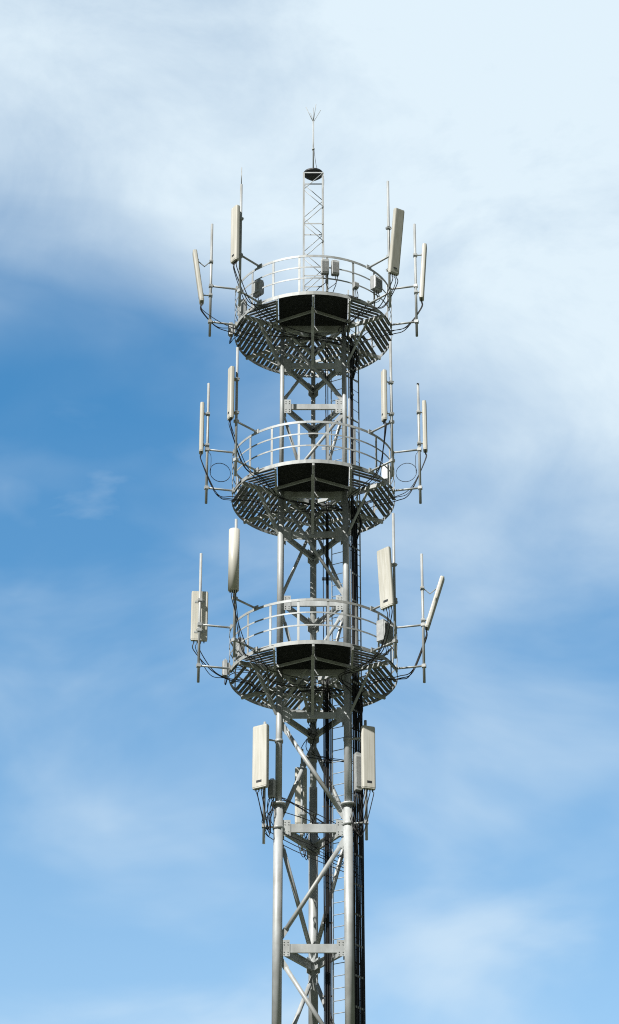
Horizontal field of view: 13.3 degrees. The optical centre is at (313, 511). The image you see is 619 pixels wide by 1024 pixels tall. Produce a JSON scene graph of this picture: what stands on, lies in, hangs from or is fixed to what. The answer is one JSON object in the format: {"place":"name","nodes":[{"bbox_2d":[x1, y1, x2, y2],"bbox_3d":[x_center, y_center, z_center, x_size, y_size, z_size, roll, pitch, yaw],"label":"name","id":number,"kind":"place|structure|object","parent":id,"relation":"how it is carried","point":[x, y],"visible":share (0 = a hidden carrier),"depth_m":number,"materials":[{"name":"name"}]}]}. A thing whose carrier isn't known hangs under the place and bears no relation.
{"place":"outdoors","nodes":[
{"label":"outdoors","id":0,"kind":"place"},
{"bbox_2d":[0,0,618,1023],"label":"sky","id":1,"kind":"structure","parent":0,"point":[136,869],"materials":[{"name":"blue"}]},
{"label":"ground","id":2,"kind":"structure","parent":0,"visible":0},
{"bbox_2d":[271,324,355,1023],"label":"lattice tower","id":3,"kind":"structure","parent":2,"relation":"on","point":[312,963],"depth_m":64.85,"materials":[{"name":"grey metal"}]},
{"bbox_2d":[252,724,268,791],"bbox_3d":[-1.231,5.974,64.032,0.420,1.680,0.292,-16,-32,28],"label":"panel antenna","id":4,"kind":"object","parent":3,"relation":"attached to","point":[260,768],"visible":1,"depth_m":63.90,"materials":[{"name":"metal"}]},
{"bbox_2d":[268,778,275,799],"bbox_3d":[-0.991,6.672,63.766,0.160,0.548,0.207,-10,-30,18],"label":"remote radio unit","id":5,"kind":"object","parent":3,"relation":"attached to","point":[272,789],"visible":1,"depth_m":63.68,"materials":[{"name":"metal"}]},
{"bbox_2d":[295,767,306,823],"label":"panel antenna","id":6,"kind":"object","parent":3,"relation":"attached to","point":[298,812],"visible":0.62,"depth_m":65.81,"materials":[{"name":"metal"}]},
{"bbox_2d":[192,152,427,1023],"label":"feeder cables","id":7,"kind":"object","parent":3,"relation":"attached to","point":[359,955],"visible":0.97,"depth_m":64.89,"materials":[{"name":"black plastic"}]},
{"bbox_2d":[196,167,425,850],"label":"antenna mounts","id":8,"kind":"object","parent":3,"relation":"attached to","point":[239,291],"visible":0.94,"depth_m":67.01,"materials":[{"name":"metal"}]},
{"bbox_2d":[190,591,207,642],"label":"panel antenna","id":9,"kind":"object","parent":8,"relation":"attached to","point":[195,600],"visible":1,"depth_m":66.02,"materials":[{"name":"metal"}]},
{"bbox_2d":[192,249,212,304],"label":"panel antenna","id":10,"kind":"object","parent":8,"relation":"attached to","point":[196,262],"visible":1,"depth_m":70.50,"materials":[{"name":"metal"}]},
{"bbox_2d":[199,402,209,455],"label":"panel antenna","id":11,"kind":"object","parent":8,"relation":"attached to","point":[201,434],"visible":1,"depth_m":68.32,"materials":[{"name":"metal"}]},
{"bbox_2d":[222,658,229,676],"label":"radio unit","id":12,"kind":"object","parent":8,"relation":"attached to","point":[225,671],"visible":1,"depth_m":65.72,"materials":[{"name":"metal"}]},
{"bbox_2d":[228,322,234,336],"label":"radio unit","id":13,"kind":"object","parent":8,"relation":"attached to","point":[230,329],"visible":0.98,"depth_m":70.49,"materials":[{"name":"metal"}]},
{"bbox_2d":[227,366,239,420],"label":"panel antenna","id":14,"kind":"object","parent":8,"relation":"attached to","point":[232,378],"visible":1,"depth_m":67.09,"materials":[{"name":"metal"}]},
{"bbox_2d":[228,528,239,592],"bbox_3d":[-1.940,1.239,64.782,0.267,1.710,0.427,0,-28,0],"label":"panel antenna","id":15,"kind":"object","parent":8,"relation":"attached to","point":[233,561],"visible":1,"depth_m":64.60,"materials":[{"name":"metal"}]},
{"bbox_2d":[230,205,243,264],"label":"panel antenna","id":16,"kind":"object","parent":8,"relation":"attached to","point":[236,217],"visible":1,"depth_m":69.30,"materials":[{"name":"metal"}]},
{"bbox_2d":[235,637,244,659],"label":"radio unit","id":17,"kind":"object","parent":8,"relation":"attached to","point":[239,654],"visible":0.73,"depth_m":65.34,"materials":[{"name":"metal"}]},
{"bbox_2d":[237,299,246,316],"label":"radio unit","id":18,"kind":"object","parent":8,"relation":"attached to","point":[243,307],"visible":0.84,"depth_m":70.22,"materials":[{"name":"metal"}]},
{"bbox_2d":[253,279,263,297],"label":"radio unit","id":19,"kind":"object","parent":8,"relation":"attached to","point":[258,284],"visible":1,"depth_m":69.58,"materials":[{"name":"metal"}]},
{"bbox_2d":[370,275,382,293],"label":"radio unit","id":20,"kind":"object","parent":8,"relation":"attached to","point":[376,284],"visible":1,"depth_m":69.44,"materials":[{"name":"metal"}]},
{"bbox_2d":[376,619,392,646],"bbox_3d":[1.736,2.967,64.895,0.307,0.648,0.400,-20,-34,33],"label":"radio unit","id":21,"kind":"object","parent":8,"relation":"attached to","point":[380,628],"visible":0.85,"depth_m":64.78,"materials":[{"name":"metal"}]},
{"bbox_2d":[382,463,391,482],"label":"radio unit","id":22,"kind":"object","parent":8,"relation":"attached to","point":[385,473],"visible":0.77,"depth_m":67.86,"materials":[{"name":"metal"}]},
{"bbox_2d":[377,546,397,610],"bbox_3d":[1.852,1.683,64.650,0.420,1.610,0.460,-25,-37,39],"label":"panel antenna","id":23,"kind":"object","parent":8,"relation":"attached to","point":[385,564],"visible":1,"depth_m":64.52,"materials":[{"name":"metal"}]},
{"bbox_2d":[381,369,393,423],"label":"panel antenna","id":24,"kind":"object","parent":8,"relation":"attached to","point":[384,411],"visible":1,"depth_m":67.12,"materials":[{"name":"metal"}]},
{"bbox_2d":[386,208,403,276],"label":"panel antenna","id":25,"kind":"object","parent":8,"relation":"attached to","point":[392,269],"visible":1,"depth_m":69.06,"materials":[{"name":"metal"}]},
{"bbox_2d":[413,243,426,301],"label":"panel antenna","id":26,"kind":"object","parent":8,"relation":"attached to","point":[423,254],"visible":1,"depth_m":70.58,"materials":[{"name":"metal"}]},
{"bbox_2d":[416,400,427,452],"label":"panel antenna","id":27,"kind":"object","parent":8,"relation":"attached to","point":[424,421],"visible":1,"depth_m":68.38,"materials":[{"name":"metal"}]},
{"bbox_2d":[420,576,444,630],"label":"panel antenna","id":28,"kind":"object","parent":8,"relation":"attached to","point":[429,618],"visible":1,"depth_m":65.97,"materials":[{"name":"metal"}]},
{"bbox_2d":[307,705,315,723],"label":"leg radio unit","id":29,"kind":"object","parent":3,"relation":"attached to","point":[311,721],"visible":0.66,"depth_m":66.10,"materials":[{"name":"metal"}]},
{"bbox_2d":[309,786,316,816],"bbox_3d":[0.000,7.093,64.873,0.200,0.798,0.207,0,-28,0],"label":"remote radio unit","id":30,"kind":"object","parent":3,"relation":"attached to","point":[313,798],"visible":0.88,"depth_m":64.80,"materials":[{"name":"metal"}]},
{"bbox_2d":[234,255,391,377],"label":"circular platform","id":31,"kind":"structure","parent":3,"relation":"on","point":[273,350],"depth_m":69.66,"materials":[{"name":"grey metal"}]},
{"bbox_2d":[279,294,347,325],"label":"platform plate","id":32,"kind":"object","parent":31,"relation":"attached to","point":[289,306],"visible":0.92,"depth_m":69.38,"materials":[{"name":"black metal"}]},
{"bbox_2d":[235,296,391,374],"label":"platform floor strips","id":33,"kind":"object","parent":31,"relation":"on","point":[269,304],"visible":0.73,"depth_m":70.70,"materials":[{"name":"metal"}]},
{"bbox_2d":[300,105,325,340],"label":"lattice mast","id":34,"kind":"object","parent":33,"relation":"on","point":[312,174],"visible":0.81,"depth_m":72.31,"materials":[{"name":"metal"}]},
{"bbox_2d":[321,259,328,275],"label":"radio unit","id":35,"kind":"object","parent":31,"relation":"attached to","point":[325,267],"visible":1,"depth_m":68.88,"materials":[{"name":"metal"}]},
{"bbox_2d":[331,260,338,276],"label":"radio unit","id":36,"kind":"object","parent":31,"relation":"attached to","point":[335,268],"visible":1,"depth_m":68.92,"materials":[{"name":"metal"}]},
{"bbox_2d":[352,281,358,289],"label":"junction box","id":37,"kind":"object","parent":31,"relation":"attached to","point":[355,285],"visible":1,"depth_m":68.95,"materials":[{"name":"metal"}]},
{"bbox_2d":[229,598,397,725],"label":"circular platform","id":38,"kind":"structure","parent":3,"relation":"on","point":[271,704],"depth_m":64.87,"materials":[{"name":"grey metal"}]},
{"bbox_2d":[228,644,396,710],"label":"platform floor strips","id":39,"kind":"object","parent":38,"relation":"on","point":[299,702],"visible":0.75,"depth_m":66.00,"materials":[{"name":"metal"}]},
{"bbox_2d":[276,644,349,668],"bbox_3d":[0.000,3.527,64.740,1.800,0.028,1.700,0,-28,0],"label":"platform plate","id":40,"kind":"object","parent":38,"relation":"attached to","point":[289,653],"visible":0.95,"depth_m":64.71,"materials":[{"name":"black metal"}]},
{"bbox_2d":[232,420,394,545],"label":"circular platform","id":41,"kind":"structure","parent":3,"relation":"on","point":[270,515],"depth_m":67.26,"materials":[{"name":"grey metal"}]},
{"bbox_2d":[278,463,348,491],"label":"platform plate","id":42,"kind":"object","parent":41,"relation":"attached to","point":[291,473],"visible":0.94,"depth_m":67.07,"materials":[{"name":"black metal"}]},
{"bbox_2d":[231,464,395,532],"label":"platform floor strips","id":43,"kind":"object","parent":41,"relation":"on","point":[297,515],"visible":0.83,"depth_m":68.35,"materials":[{"name":"metal"}]},
{"bbox_2d":[322,290,363,1023],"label":"ladder cable tray","id":44,"kind":"object","parent":3,"relation":"attached to","point":[359,550],"visible":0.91,"depth_m":66.60,"materials":[{"name":"metal"}]},
{"bbox_2d":[354,752,361,792],"bbox_3d":[1.070,6.294,64.014,0.160,1.048,0.227,10,-30,-18],"label":"remote radio unit","id":45,"kind":"object","parent":3,"relation":"attached to","point":[357,772],"visible":1,"depth_m":63.92,"materials":[{"name":"metal"}]},
{"bbox_2d":[361,725,375,791],"bbox_3d":[1.303,5.997,64.033,0.340,1.680,0.292,10,-30,-18],"label":"panel antenna","id":46,"kind":"object","parent":3,"relation":"attached to","point":[368,776],"visible":1,"depth_m":63.90,"materials":[{"name":"metal"}]}
]}

